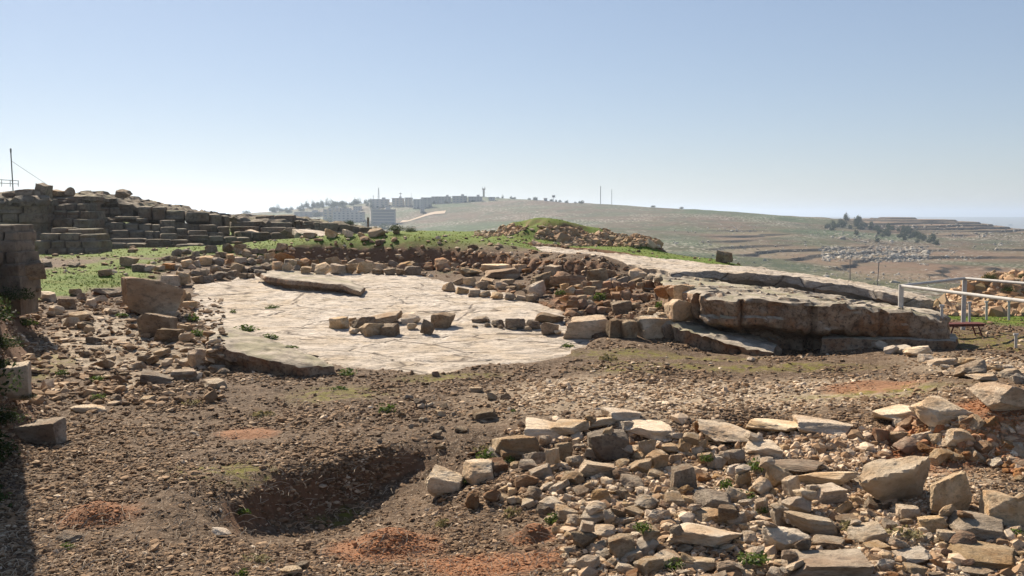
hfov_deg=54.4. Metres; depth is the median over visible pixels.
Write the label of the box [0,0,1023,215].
sky
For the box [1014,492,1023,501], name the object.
rubble stone
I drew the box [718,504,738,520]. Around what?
rubble stone
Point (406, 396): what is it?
rubble stone
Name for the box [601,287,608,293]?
field stone
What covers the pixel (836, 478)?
boulder
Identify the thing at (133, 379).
bedrock slab
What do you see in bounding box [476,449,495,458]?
weed
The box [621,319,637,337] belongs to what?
loose block
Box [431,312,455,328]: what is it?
loose block
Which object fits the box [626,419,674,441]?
boulder
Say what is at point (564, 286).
field stone
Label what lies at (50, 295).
field stone
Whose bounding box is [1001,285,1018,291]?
shrub
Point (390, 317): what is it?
boulder
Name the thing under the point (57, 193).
loose block
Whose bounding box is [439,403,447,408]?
rubble stone
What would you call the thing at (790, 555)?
rubble stone
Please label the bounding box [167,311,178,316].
field stone
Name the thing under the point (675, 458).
rubble stone
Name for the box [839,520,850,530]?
dry weed
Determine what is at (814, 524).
boulder
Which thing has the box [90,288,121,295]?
rubble stone
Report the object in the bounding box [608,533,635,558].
boulder
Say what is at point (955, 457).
rubble stone
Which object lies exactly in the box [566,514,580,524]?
rubble stone
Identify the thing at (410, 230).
shrub
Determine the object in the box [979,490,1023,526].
boulder
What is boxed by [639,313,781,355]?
bedrock ledge
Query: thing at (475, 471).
rubble stone
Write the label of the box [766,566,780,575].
rubble stone
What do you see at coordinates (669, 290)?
boulder
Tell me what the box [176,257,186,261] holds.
field stone
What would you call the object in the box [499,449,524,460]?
rubble stone
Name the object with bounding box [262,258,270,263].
field stone
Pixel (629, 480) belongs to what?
rubble stone
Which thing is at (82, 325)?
field stone
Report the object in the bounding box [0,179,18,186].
handrail
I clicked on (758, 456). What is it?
rubble stone
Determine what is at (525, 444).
boulder
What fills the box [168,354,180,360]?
field stone
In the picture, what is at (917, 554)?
rubble stone
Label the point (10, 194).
loose block
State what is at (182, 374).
loose block
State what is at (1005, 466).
rubble mass
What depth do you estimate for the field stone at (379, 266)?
43.21 m
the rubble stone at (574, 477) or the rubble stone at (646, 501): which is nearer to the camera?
the rubble stone at (646, 501)
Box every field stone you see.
[40,291,56,301]
[45,311,55,315]
[49,305,64,314]
[57,298,75,308]
[61,302,71,308]
[63,317,79,325]
[68,289,81,294]
[69,311,88,320]
[76,293,85,298]
[76,321,93,328]
[84,325,95,332]
[85,298,96,306]
[85,336,101,343]
[90,347,104,352]
[94,295,107,301]
[94,359,115,367]
[102,308,110,313]
[105,355,115,360]
[109,310,119,313]
[115,300,123,304]
[118,372,129,375]
[129,362,146,368]
[131,263,145,271]
[137,355,150,361]
[144,264,155,271]
[145,355,158,363]
[153,348,170,356]
[154,265,164,270]
[161,256,169,259]
[161,358,172,365]
[162,263,175,269]
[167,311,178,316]
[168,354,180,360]
[169,256,176,260]
[171,249,181,255]
[174,264,181,269]
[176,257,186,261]
[177,324,193,330]
[178,358,188,363]
[181,259,192,267]
[182,249,191,253]
[185,256,195,260]
[188,269,202,275]
[191,275,203,282]
[192,251,199,255]
[193,260,200,266]
[199,255,213,264]
[200,268,209,275]
[202,276,213,282]
[204,245,217,252]
[208,365,225,370]
[210,265,221,273]
[212,257,224,264]
[213,271,227,278]
[217,368,229,373]
[218,252,227,256]
[221,268,230,271]
[222,243,233,251]
[224,259,234,265]
[226,253,233,258]
[226,270,239,277]
[230,263,244,271]
[233,244,246,253]
[235,257,246,263]
[237,273,247,278]
[242,249,251,256]
[243,266,250,271]
[245,229,257,237]
[247,258,256,264]
[247,273,254,277]
[250,248,258,253]
[250,265,262,270]
[254,269,266,276]
[258,249,267,253]
[261,262,272,269]
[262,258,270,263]
[264,252,275,258]
[272,261,282,269]
[275,243,287,250]
[275,252,294,263]
[280,228,296,238]
[282,263,292,270]
[289,258,300,265]
[292,265,300,269]
[300,258,310,265]
[301,266,311,273]
[303,232,317,238]
[309,260,318,265]
[310,263,316,271]
[314,262,331,273]
[325,229,337,237]
[326,256,341,264]
[330,263,346,274]
[342,229,353,236]
[342,263,357,273]
[347,258,363,263]
[356,262,373,273]
[367,228,384,236]
[372,268,383,273]
[373,263,385,269]
[383,268,395,274]
[388,260,397,266]
[396,261,414,267]
[396,268,404,274]
[397,264,405,268]
[404,266,420,274]
[413,263,425,268]
[424,264,433,269]
[435,257,451,270]
[442,263,449,269]
[442,282,454,291]
[450,263,458,266]
[453,278,462,284]
[455,287,468,293]
[463,277,475,285]
[468,288,480,296]
[475,281,488,289]
[479,291,490,296]
[488,285,495,289]
[490,292,502,298]
[495,281,507,288]
[504,292,515,299]
[506,285,515,289]
[515,284,523,289]
[515,295,525,300]
[525,293,538,301]
[554,289,563,297]
[558,295,569,302]
[560,283,568,289]
[564,287,574,295]
[565,308,577,311]
[566,300,578,307]
[569,295,578,300]
[574,284,582,288]
[574,289,584,294]
[577,295,586,299]
[578,299,586,307]
[581,281,591,286]
[583,286,596,294]
[585,304,596,313]
[586,268,607,280]
[586,300,595,306]
[587,295,595,301]
[591,281,602,288]
[594,302,602,306]
[596,306,607,312]
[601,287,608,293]
[602,280,611,288]
[602,300,611,306]
[603,293,610,300]
[607,269,615,276]
[610,292,621,300]
[611,280,620,288]
[616,286,625,292]
[617,276,630,282]
[621,289,632,299]
[627,281,635,289]
[629,268,646,279]
[631,278,642,283]
[631,294,639,300]
[632,303,640,308]
[636,282,643,288]
[640,293,650,301]
[642,287,653,290]
[643,280,654,287]
[644,276,652,280]
[647,307,657,314]
[654,277,662,281]
[656,312,665,315]
[871,342,887,348]
[883,345,898,353]
[895,344,910,353]
[917,354,933,362]
[940,364,950,369]
[957,358,975,364]
[987,365,995,370]
[992,364,1003,370]
[1003,364,1014,368]
[1009,373,1023,383]
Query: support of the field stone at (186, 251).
on the ground at (650, 352)
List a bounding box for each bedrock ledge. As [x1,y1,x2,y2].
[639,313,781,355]
[652,275,950,349]
[820,334,958,352]
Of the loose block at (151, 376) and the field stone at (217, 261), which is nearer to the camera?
the loose block at (151, 376)
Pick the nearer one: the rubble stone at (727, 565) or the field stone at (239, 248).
the rubble stone at (727, 565)
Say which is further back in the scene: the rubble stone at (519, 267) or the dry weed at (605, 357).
the rubble stone at (519, 267)
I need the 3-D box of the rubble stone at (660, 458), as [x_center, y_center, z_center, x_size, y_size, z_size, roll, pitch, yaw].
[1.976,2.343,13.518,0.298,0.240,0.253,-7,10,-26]
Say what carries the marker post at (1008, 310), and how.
on the ground at (650, 352)
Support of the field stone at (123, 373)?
on the bedrock slab at (133, 379)
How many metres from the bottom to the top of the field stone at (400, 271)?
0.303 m
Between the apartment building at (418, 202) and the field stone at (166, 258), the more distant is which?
the apartment building at (418, 202)
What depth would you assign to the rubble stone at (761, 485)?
12.20 m
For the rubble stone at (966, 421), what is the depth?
13.58 m
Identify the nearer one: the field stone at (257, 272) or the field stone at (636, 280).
the field stone at (636, 280)
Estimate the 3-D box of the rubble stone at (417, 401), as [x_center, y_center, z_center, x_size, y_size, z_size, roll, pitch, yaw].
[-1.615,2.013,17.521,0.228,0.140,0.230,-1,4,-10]
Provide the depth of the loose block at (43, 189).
52.85 m
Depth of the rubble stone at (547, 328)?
26.20 m
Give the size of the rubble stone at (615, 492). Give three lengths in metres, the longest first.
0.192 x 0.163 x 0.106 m
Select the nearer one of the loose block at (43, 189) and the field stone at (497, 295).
the field stone at (497, 295)
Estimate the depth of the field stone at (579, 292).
30.29 m
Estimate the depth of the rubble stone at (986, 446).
13.19 m
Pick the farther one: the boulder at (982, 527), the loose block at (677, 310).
the loose block at (677, 310)
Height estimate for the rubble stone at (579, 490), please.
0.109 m
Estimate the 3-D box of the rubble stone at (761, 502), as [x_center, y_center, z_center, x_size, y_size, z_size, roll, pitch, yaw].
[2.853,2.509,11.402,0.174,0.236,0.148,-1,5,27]
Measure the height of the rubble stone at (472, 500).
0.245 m
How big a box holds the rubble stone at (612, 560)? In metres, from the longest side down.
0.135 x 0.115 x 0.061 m
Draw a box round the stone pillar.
[0,224,40,314]
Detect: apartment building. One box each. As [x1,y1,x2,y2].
[294,210,322,216]
[323,209,334,219]
[333,210,364,221]
[370,207,395,224]
[371,197,389,207]
[392,196,404,206]
[405,198,412,206]
[413,197,423,208]
[424,197,431,207]
[431,196,437,203]
[438,195,450,203]
[452,194,466,202]
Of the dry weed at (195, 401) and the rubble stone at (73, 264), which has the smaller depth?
the dry weed at (195, 401)
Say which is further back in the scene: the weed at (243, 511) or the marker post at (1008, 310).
the marker post at (1008, 310)
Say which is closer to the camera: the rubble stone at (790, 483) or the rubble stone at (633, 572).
the rubble stone at (633, 572)
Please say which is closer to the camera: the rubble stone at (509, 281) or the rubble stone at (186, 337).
the rubble stone at (186, 337)
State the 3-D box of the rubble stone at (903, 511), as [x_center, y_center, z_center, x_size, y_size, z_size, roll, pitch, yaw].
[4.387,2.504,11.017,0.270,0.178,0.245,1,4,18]
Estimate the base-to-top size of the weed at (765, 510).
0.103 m
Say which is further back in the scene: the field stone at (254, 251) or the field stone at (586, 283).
the field stone at (254, 251)
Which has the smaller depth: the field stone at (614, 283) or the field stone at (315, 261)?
the field stone at (614, 283)
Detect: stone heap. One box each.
[474,223,663,247]
[932,269,1023,316]
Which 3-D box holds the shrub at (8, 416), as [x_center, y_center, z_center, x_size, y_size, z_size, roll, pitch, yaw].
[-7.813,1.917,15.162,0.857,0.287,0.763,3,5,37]
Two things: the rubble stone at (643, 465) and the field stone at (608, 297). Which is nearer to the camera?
the rubble stone at (643, 465)
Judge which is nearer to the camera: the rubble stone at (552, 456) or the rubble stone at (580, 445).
the rubble stone at (552, 456)
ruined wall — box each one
[0,198,58,249]
[34,227,111,254]
[52,196,106,228]
[100,198,249,248]
[230,215,371,241]
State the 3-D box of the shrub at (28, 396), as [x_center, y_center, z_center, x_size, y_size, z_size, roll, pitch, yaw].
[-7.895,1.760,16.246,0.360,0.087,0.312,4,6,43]
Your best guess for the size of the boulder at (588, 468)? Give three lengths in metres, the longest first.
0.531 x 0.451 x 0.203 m
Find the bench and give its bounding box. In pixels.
[949,322,985,335]
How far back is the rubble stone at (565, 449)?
14.06 m
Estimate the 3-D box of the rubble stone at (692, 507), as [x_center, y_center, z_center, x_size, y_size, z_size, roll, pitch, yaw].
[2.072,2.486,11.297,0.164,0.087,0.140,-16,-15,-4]
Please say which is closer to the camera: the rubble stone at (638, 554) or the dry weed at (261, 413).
the rubble stone at (638, 554)
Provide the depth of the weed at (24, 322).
25.49 m
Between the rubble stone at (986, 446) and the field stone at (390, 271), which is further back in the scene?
the field stone at (390, 271)
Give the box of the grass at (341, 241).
[41,218,1023,325]
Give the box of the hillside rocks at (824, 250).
[667,223,831,276]
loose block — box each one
[0,360,31,400]
[2,192,15,196]
[13,417,66,443]
[14,189,34,195]
[25,260,46,279]
[31,190,40,195]
[35,183,52,197]
[52,189,67,196]
[137,313,177,336]
[139,369,173,384]
[154,328,184,342]
[170,368,197,380]
[329,316,348,328]
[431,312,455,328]
[505,318,525,328]
[605,318,622,337]
[610,300,631,313]
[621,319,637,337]
[634,316,674,338]
[664,299,692,320]
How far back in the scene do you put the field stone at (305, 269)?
37.88 m
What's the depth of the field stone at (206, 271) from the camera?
39.76 m
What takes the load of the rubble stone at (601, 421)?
on the ground at (650, 352)
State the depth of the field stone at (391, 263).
44.05 m
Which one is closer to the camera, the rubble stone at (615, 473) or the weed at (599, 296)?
the rubble stone at (615, 473)
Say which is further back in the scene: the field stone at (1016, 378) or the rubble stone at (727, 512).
the field stone at (1016, 378)
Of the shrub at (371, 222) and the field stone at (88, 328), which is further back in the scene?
the shrub at (371, 222)
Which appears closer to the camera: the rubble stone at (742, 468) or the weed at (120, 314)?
the rubble stone at (742, 468)
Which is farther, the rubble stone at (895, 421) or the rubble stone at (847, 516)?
the rubble stone at (895, 421)
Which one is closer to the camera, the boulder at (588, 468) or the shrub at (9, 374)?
the boulder at (588, 468)
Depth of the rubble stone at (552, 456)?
13.66 m
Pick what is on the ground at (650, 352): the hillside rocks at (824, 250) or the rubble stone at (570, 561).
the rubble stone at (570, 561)
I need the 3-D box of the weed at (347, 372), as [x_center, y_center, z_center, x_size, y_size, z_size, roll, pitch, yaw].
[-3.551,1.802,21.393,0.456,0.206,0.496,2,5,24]
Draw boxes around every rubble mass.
[499,444,1023,575]
[506,419,1023,575]
[895,419,1023,476]
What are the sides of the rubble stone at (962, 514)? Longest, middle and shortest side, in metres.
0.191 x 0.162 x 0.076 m
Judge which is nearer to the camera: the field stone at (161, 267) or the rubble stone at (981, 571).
the rubble stone at (981, 571)
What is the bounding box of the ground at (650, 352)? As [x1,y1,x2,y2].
[0,218,1023,575]
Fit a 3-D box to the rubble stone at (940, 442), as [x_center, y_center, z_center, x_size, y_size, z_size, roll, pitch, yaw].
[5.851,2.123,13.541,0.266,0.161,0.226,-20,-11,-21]
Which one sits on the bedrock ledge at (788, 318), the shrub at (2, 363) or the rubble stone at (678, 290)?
the rubble stone at (678, 290)
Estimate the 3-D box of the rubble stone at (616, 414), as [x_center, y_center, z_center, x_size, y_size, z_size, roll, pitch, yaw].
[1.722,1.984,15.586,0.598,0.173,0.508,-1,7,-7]
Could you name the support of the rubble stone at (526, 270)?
on the ground at (650, 352)
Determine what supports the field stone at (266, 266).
on the ground at (650, 352)
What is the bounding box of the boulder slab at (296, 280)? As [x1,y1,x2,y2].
[259,270,365,296]
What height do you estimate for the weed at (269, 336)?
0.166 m
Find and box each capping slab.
[0,191,53,206]
[51,193,87,203]
[78,190,237,222]
[237,214,387,232]
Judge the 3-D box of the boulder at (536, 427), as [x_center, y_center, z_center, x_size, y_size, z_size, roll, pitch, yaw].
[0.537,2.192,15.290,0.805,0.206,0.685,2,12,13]
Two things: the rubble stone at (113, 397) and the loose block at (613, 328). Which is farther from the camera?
the loose block at (613, 328)
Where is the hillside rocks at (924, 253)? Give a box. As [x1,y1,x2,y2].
[818,245,930,267]
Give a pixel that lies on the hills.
(486, 214)
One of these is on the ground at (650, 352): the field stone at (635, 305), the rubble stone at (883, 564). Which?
the field stone at (635, 305)
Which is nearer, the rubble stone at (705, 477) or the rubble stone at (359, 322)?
the rubble stone at (705, 477)
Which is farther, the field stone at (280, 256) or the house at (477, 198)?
the house at (477, 198)
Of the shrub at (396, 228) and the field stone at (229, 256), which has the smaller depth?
the field stone at (229, 256)
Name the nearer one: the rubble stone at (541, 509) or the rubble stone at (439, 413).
the rubble stone at (541, 509)
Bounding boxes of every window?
[373,210,393,211]
[373,213,393,214]
[373,216,393,217]
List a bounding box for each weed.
[20,318,38,325]
[54,370,67,374]
[60,542,75,549]
[89,375,107,381]
[90,393,106,399]
[114,312,128,316]
[181,399,199,404]
[185,313,200,320]
[191,328,202,336]
[234,324,259,331]
[234,568,248,575]
[236,508,250,515]
[242,553,273,563]
[252,410,275,417]
[263,333,278,338]
[264,304,277,308]
[331,385,347,389]
[339,367,357,375]
[376,403,396,413]
[435,518,452,527]
[472,444,490,452]
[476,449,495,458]
[503,455,514,462]
[503,506,520,517]
[544,513,557,524]
[555,289,565,295]
[562,342,574,346]
[593,292,606,300]
[598,353,617,360]
[632,521,652,534]
[654,301,661,307]
[665,556,684,569]
[700,453,713,461]
[719,479,732,489]
[736,550,771,565]
[741,490,756,498]
[746,457,763,471]
[757,507,768,512]
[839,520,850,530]
[885,524,925,539]
[1010,528,1023,534]
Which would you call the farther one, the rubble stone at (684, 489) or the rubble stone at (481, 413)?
the rubble stone at (481, 413)
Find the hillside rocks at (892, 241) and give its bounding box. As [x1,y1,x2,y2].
[831,223,1023,296]
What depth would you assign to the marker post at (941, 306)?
24.06 m
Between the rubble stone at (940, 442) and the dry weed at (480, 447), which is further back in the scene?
the dry weed at (480, 447)
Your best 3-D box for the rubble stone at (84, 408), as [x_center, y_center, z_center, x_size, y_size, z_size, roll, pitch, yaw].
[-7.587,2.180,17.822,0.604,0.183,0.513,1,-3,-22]
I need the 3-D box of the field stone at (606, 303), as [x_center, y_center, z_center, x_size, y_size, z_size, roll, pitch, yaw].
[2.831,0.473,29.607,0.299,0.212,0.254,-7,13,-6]
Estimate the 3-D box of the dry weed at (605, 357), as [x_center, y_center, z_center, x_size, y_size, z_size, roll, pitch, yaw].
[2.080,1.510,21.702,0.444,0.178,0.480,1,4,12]
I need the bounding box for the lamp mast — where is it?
[10,148,45,190]
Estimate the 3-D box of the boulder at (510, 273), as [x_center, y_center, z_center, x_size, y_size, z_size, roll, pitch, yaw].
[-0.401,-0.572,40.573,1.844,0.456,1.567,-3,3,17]
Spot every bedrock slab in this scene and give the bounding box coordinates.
[55,310,150,368]
[115,367,191,397]
[147,341,205,368]
[192,272,589,373]
[202,327,334,376]
[292,229,339,237]
[372,273,564,317]
[534,246,933,309]
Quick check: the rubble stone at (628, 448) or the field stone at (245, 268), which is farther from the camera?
the field stone at (245, 268)
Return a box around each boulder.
[64,187,75,196]
[115,189,131,198]
[121,277,186,314]
[373,310,402,323]
[425,464,463,496]
[480,264,511,270]
[485,268,520,278]
[492,435,539,453]
[524,417,567,440]
[527,280,545,296]
[530,271,552,289]
[544,264,561,275]
[549,275,586,288]
[563,315,607,338]
[578,460,614,476]
[587,428,629,460]
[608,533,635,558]
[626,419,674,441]
[653,285,671,298]
[665,284,688,298]
[667,522,741,548]
[670,463,697,488]
[692,489,732,508]
[698,419,748,442]
[715,250,732,262]
[746,418,797,431]
[762,525,811,549]
[774,459,823,471]
[781,548,873,575]
[782,511,838,535]
[792,414,852,434]
[798,471,858,484]
[858,456,930,500]
[872,404,916,420]
[908,396,972,427]
[929,470,971,514]
[946,510,1005,540]
[947,541,1016,569]
[969,382,1023,410]
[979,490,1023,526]
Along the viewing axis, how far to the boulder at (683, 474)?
12.46 m
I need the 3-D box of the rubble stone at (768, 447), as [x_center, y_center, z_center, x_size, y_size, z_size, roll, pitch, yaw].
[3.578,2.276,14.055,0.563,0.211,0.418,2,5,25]
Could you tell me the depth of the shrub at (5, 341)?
20.49 m
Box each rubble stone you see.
[40,258,52,266]
[55,530,83,541]
[66,261,80,266]
[70,404,105,411]
[79,351,88,356]
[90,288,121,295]
[110,394,121,400]
[119,256,139,265]
[140,395,154,401]
[160,275,180,286]
[176,272,190,284]
[178,333,194,342]
[179,301,197,307]
[184,292,191,300]
[187,349,205,367]
[202,378,226,388]
[212,527,231,535]
[278,565,301,574]
[295,561,309,568]
[349,316,376,327]
[349,328,359,333]
[359,323,383,336]
[380,323,399,336]
[397,411,404,416]
[401,312,420,324]
[403,394,413,399]
[407,323,416,328]
[414,398,425,404]
[418,417,426,421]
[420,319,434,334]
[426,402,434,406]
[430,430,441,436]
[431,371,439,376]
[434,444,446,448]
[435,410,445,415]
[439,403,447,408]
[455,426,467,432]
[459,267,481,274]
[462,459,493,484]
[464,491,478,508]
[468,387,482,391]
[471,316,489,322]
[472,407,495,419]
[480,277,493,284]
[482,489,500,501]
[486,447,499,457]
[487,392,497,399]
[488,457,508,474]
[491,319,504,326]
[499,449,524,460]
[501,279,515,284]
[506,496,515,503]
[512,264,526,272]
[514,474,538,487]
[518,459,537,469]
[521,497,535,509]
[522,268,530,272]
[522,452,545,460]
[523,319,540,328]
[523,486,541,500]
[528,463,553,478]
[534,312,564,322]
[535,504,551,515]
[539,435,551,445]
[539,496,565,509]
[540,482,553,490]
[541,322,558,334]
[545,448,559,464]
[548,479,569,491]
[549,419,589,434]
[550,464,557,471]
[554,271,569,275]
[555,442,572,459]
[555,503,578,519]
[560,471,584,483]
[562,494,574,501]
[562,558,577,566]
[564,545,578,556]
[565,455,582,465]
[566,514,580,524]
[571,531,597,549]
[572,432,582,439]
[573,443,586,447]
[573,485,590,496]
[573,554,599,568]
[579,510,603,523]
[579,520,594,531]
[583,447,595,457]
[584,415,595,422]
[585,500,606,514]
[589,417,615,427]
[591,488,610,502]
[593,524,616,537]
[595,540,606,546]
[595,547,610,557]
[600,407,640,421]
[602,426,613,434]
[603,509,615,523]
[607,557,616,564]
[608,490,617,494]
[610,508,626,517]
[611,469,634,478]
[614,517,634,525]
[614,561,634,574]
[616,458,629,466]
[618,486,628,499]
[619,421,634,431]
[619,474,644,488]
[619,549,643,560]
[622,445,632,453]
[624,505,644,516]
[625,568,639,575]
[629,458,651,473]
[633,556,663,575]
[634,494,659,509]
[636,537,659,555]
[638,439,655,455]
[640,525,660,540]
[645,449,668,468]
[647,469,664,478]
[648,509,670,521]
[654,549,681,567]
[658,501,670,509]
[662,443,678,452]
[663,491,685,505]
[666,433,683,439]
[668,486,677,491]
[669,454,682,462]
[669,524,683,535]
[673,284,694,299]
[676,570,689,574]
[677,485,693,493]
[678,438,691,451]
[678,543,692,551]
[681,552,695,563]
[682,432,698,445]
[682,556,715,571]
[687,504,701,511]
[692,420,699,432]
[692,507,725,523]
[693,439,707,447]
[696,473,712,482]
[697,452,714,462]
[706,454,726,469]
[710,549,724,554]
[710,570,727,575]
[712,419,725,422]
[716,560,745,572]
[717,451,729,459]
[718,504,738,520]
[718,543,734,550]
[724,449,745,464]
[726,463,739,475]
[726,486,746,502]
[726,511,747,526]
[735,464,750,473]
[735,471,751,487]
[736,499,754,506]
[738,558,762,569]
[740,530,755,543]
[744,431,763,441]
[745,439,782,458]
[745,510,757,520]
[746,357,755,361]
[751,454,761,464]
[751,465,765,474]
[751,476,772,494]
[752,545,764,558]
[754,497,768,516]
[759,456,775,468]
[764,521,777,527]
[765,465,791,486]
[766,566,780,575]
[770,502,784,509]
[770,507,788,525]
[779,566,793,575]
[781,475,799,496]
[781,496,811,512]
[781,549,798,560]
[785,559,803,570]
[792,489,816,499]
[793,539,811,549]
[805,482,847,503]
[807,484,820,490]
[811,534,846,547]
[834,500,853,513]
[835,513,859,525]
[835,522,843,531]
[843,538,853,543]
[847,521,889,543]
[850,520,861,524]
[862,540,891,550]
[863,496,882,509]
[866,508,877,517]
[871,428,889,442]
[875,558,894,571]
[881,518,899,529]
[882,501,892,509]
[885,571,901,575]
[886,512,896,517]
[888,537,909,547]
[889,431,908,442]
[892,418,903,425]
[892,436,917,453]
[892,546,932,563]
[895,504,920,519]
[897,415,913,429]
[899,518,913,524]
[901,528,913,539]
[902,346,932,356]
[903,562,927,574]
[911,431,932,439]
[916,418,922,424]
[916,442,929,451]
[917,515,947,532]
[921,532,933,542]
[924,358,957,365]
[926,433,941,444]
[927,559,946,568]
[927,572,945,575]
[929,448,952,465]
[930,537,943,543]
[934,438,945,447]
[936,529,954,540]
[937,548,951,555]
[938,504,956,516]
[945,428,975,445]
[946,529,977,544]
[949,451,964,461]
[953,359,986,377]
[956,415,967,421]
[957,510,973,518]
[958,416,972,425]
[958,565,995,575]
[960,424,966,429]
[961,448,972,460]
[961,558,974,565]
[965,373,997,380]
[967,414,984,430]
[969,449,985,463]
[973,439,993,453]
[983,416,998,426]
[987,457,1002,467]
[998,430,1009,436]
[999,368,1023,377]
[1001,439,1014,449]
[1007,432,1023,442]
[1011,458,1023,466]
[1012,442,1023,457]
[1014,475,1023,480]
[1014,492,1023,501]
[1015,551,1023,555]
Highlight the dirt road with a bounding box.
[401,211,445,221]
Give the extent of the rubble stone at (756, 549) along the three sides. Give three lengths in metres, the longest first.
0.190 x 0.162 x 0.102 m
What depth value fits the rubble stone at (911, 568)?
9.28 m
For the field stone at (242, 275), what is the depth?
38.21 m
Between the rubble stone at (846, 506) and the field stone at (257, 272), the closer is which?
the rubble stone at (846, 506)
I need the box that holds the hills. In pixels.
[185,197,1023,300]
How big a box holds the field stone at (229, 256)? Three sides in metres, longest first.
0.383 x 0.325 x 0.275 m
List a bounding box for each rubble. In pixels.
[20,297,227,405]
[45,227,740,277]
[85,249,654,319]
[503,413,1023,575]
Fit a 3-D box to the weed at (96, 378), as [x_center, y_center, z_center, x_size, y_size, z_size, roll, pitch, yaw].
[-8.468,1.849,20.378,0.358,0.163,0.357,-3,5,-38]
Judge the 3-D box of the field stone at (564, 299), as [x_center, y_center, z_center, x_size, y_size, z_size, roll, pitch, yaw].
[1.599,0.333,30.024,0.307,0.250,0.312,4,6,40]
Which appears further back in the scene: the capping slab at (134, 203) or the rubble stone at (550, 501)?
the capping slab at (134, 203)
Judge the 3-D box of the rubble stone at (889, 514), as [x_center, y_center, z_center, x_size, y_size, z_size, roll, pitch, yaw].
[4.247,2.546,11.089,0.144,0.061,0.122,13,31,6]
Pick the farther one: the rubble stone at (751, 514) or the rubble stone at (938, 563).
the rubble stone at (751, 514)
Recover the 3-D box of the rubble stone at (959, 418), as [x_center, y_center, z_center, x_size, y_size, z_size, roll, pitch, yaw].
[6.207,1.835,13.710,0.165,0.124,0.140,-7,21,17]
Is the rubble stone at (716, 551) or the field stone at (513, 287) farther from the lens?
the field stone at (513, 287)
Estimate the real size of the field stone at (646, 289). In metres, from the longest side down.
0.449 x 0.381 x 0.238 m
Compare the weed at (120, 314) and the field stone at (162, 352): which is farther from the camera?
the weed at (120, 314)
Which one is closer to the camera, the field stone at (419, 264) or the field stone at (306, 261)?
the field stone at (419, 264)
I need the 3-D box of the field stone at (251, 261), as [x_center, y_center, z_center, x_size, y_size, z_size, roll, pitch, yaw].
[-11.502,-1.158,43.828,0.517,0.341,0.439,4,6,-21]
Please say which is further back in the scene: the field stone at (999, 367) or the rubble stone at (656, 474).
the field stone at (999, 367)
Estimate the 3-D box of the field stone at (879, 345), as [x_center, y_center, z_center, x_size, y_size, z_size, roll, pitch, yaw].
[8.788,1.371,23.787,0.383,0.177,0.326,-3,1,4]
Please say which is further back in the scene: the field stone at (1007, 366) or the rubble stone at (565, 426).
the field stone at (1007, 366)
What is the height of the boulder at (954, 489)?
0.564 m
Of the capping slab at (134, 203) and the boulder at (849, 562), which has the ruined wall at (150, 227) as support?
the capping slab at (134, 203)
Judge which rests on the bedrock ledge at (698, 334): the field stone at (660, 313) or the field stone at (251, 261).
the field stone at (660, 313)
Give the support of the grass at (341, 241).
on the ground at (650, 352)
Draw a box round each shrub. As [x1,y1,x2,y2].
[0,285,35,300]
[0,296,18,320]
[0,333,24,349]
[0,359,11,368]
[0,361,23,395]
[0,404,30,424]
[0,429,20,462]
[0,483,12,509]
[17,393,37,399]
[362,220,376,225]
[378,223,389,229]
[387,224,404,230]
[403,226,415,231]
[980,272,997,278]
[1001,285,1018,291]
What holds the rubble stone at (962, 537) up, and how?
on the ground at (650, 352)
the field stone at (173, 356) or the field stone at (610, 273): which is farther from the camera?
the field stone at (610, 273)
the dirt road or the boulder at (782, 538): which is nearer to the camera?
the boulder at (782, 538)
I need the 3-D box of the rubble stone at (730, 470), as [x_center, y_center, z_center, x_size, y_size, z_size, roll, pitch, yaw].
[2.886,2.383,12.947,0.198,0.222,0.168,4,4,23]
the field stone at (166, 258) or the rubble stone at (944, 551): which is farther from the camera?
the field stone at (166, 258)
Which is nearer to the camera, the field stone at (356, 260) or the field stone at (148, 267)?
the field stone at (148, 267)
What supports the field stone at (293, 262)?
on the ground at (650, 352)
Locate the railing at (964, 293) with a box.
[898,277,1023,329]
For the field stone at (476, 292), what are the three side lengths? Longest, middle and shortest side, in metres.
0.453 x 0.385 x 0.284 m
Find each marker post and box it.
[939,304,944,317]
[967,301,971,321]
[984,301,988,319]
[1007,301,1010,319]
[1013,333,1018,347]
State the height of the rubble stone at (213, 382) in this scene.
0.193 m
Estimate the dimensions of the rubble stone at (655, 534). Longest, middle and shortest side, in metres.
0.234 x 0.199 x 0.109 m
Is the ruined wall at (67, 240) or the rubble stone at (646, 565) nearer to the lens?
the rubble stone at (646, 565)
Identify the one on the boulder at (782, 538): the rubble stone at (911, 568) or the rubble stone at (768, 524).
the rubble stone at (768, 524)
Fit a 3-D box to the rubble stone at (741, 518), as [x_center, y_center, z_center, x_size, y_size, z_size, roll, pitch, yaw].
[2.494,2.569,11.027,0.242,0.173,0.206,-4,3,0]
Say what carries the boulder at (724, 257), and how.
on the ground at (650, 352)
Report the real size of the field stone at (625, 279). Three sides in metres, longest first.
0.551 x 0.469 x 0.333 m
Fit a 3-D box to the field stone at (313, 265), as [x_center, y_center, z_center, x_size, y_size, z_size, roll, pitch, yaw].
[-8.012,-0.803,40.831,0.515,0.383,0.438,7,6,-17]
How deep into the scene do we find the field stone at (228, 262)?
42.53 m
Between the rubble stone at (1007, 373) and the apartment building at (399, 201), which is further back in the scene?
the apartment building at (399, 201)
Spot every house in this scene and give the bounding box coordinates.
[328,206,340,211]
[341,208,351,211]
[353,206,361,210]
[468,195,482,201]

